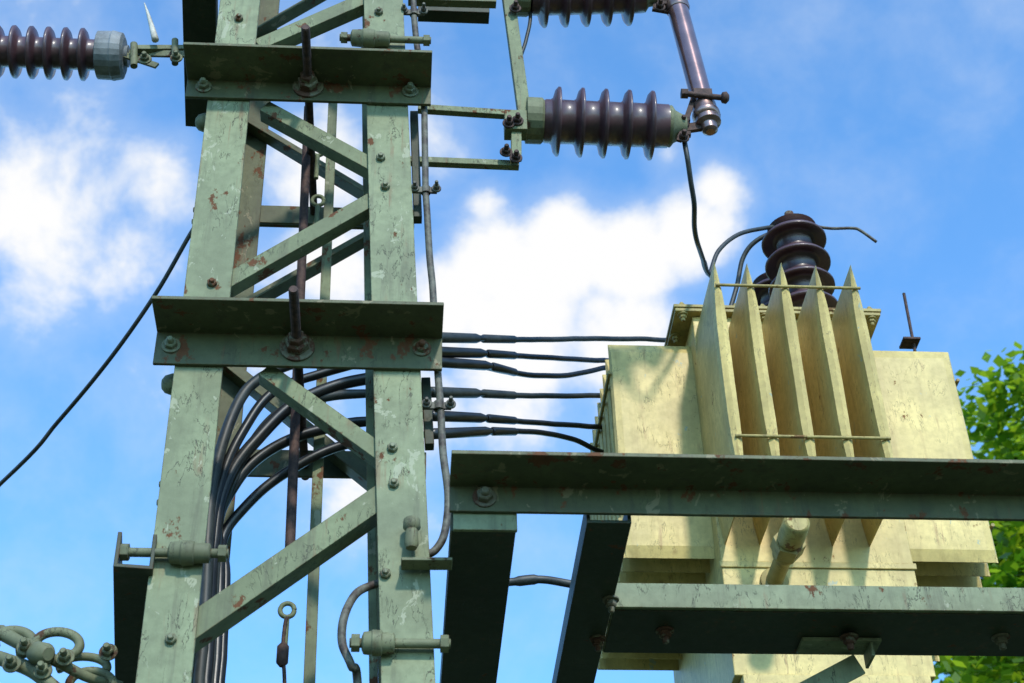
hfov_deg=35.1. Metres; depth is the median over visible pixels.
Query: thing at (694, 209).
fuse lead wire
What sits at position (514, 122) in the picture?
insulator support frame
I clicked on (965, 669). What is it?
deciduous tree
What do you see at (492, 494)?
transformer platform
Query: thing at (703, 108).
voltage fuse
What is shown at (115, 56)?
insulator end fittings
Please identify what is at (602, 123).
porcelain insulator
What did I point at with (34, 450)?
service drop wire
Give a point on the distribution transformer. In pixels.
(780, 357)
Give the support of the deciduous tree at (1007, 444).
on the ground
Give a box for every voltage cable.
[193,332,665,682]
[205,357,605,682]
[211,347,608,597]
[212,387,599,682]
[213,410,601,682]
[219,426,603,682]
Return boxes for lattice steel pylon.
[113,0,452,682]
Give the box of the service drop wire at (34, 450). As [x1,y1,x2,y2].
[0,228,191,486]
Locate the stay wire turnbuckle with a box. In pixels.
[276,616,288,682]
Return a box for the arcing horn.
[819,225,876,242]
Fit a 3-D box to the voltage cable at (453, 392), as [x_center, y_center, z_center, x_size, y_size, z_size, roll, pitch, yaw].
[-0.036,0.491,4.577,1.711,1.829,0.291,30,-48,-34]
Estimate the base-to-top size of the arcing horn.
0.106 m
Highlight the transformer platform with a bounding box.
[440,450,1023,682]
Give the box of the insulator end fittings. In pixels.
[93,0,687,147]
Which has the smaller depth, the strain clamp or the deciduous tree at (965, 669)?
the strain clamp
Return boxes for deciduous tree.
[933,341,1023,682]
[934,521,1023,682]
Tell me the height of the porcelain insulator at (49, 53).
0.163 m
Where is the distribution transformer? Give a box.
[590,210,997,682]
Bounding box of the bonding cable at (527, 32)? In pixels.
[522,9,531,53]
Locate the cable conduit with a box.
[401,0,455,556]
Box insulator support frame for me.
[408,0,528,170]
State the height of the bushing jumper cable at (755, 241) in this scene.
0.405 m
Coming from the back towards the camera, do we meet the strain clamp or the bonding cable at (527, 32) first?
the bonding cable at (527, 32)
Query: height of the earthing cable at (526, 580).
0.082 m
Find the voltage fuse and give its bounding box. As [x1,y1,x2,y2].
[652,0,728,142]
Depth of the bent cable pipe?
3.50 m
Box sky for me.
[0,0,1023,682]
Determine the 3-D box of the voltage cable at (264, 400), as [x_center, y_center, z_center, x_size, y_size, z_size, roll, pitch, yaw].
[-0.037,0.423,4.616,1.742,1.983,0.287,30,-48,-34]
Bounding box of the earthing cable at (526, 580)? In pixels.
[509,574,570,587]
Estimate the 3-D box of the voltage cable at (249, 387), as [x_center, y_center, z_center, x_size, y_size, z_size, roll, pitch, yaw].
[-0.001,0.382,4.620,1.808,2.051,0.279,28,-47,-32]
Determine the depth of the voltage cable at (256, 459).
4.18 m
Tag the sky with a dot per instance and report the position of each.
(899, 122)
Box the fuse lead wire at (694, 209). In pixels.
[682,142,710,277]
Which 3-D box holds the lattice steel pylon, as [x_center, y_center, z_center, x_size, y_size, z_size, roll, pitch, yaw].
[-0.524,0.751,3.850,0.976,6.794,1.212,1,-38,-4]
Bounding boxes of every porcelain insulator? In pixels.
[0,25,94,80]
[531,0,646,27]
[543,86,670,160]
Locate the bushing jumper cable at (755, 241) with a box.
[706,224,776,304]
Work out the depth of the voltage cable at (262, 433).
4.18 m
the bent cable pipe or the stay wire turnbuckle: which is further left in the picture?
the stay wire turnbuckle
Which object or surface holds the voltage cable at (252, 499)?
attached to the lattice steel pylon
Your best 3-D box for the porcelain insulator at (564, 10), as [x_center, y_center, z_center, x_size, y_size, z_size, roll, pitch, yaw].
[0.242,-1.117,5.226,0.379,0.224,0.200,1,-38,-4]
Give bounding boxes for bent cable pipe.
[337,579,378,682]
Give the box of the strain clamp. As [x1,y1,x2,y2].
[0,625,122,682]
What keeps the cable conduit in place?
attached to the lattice steel pylon

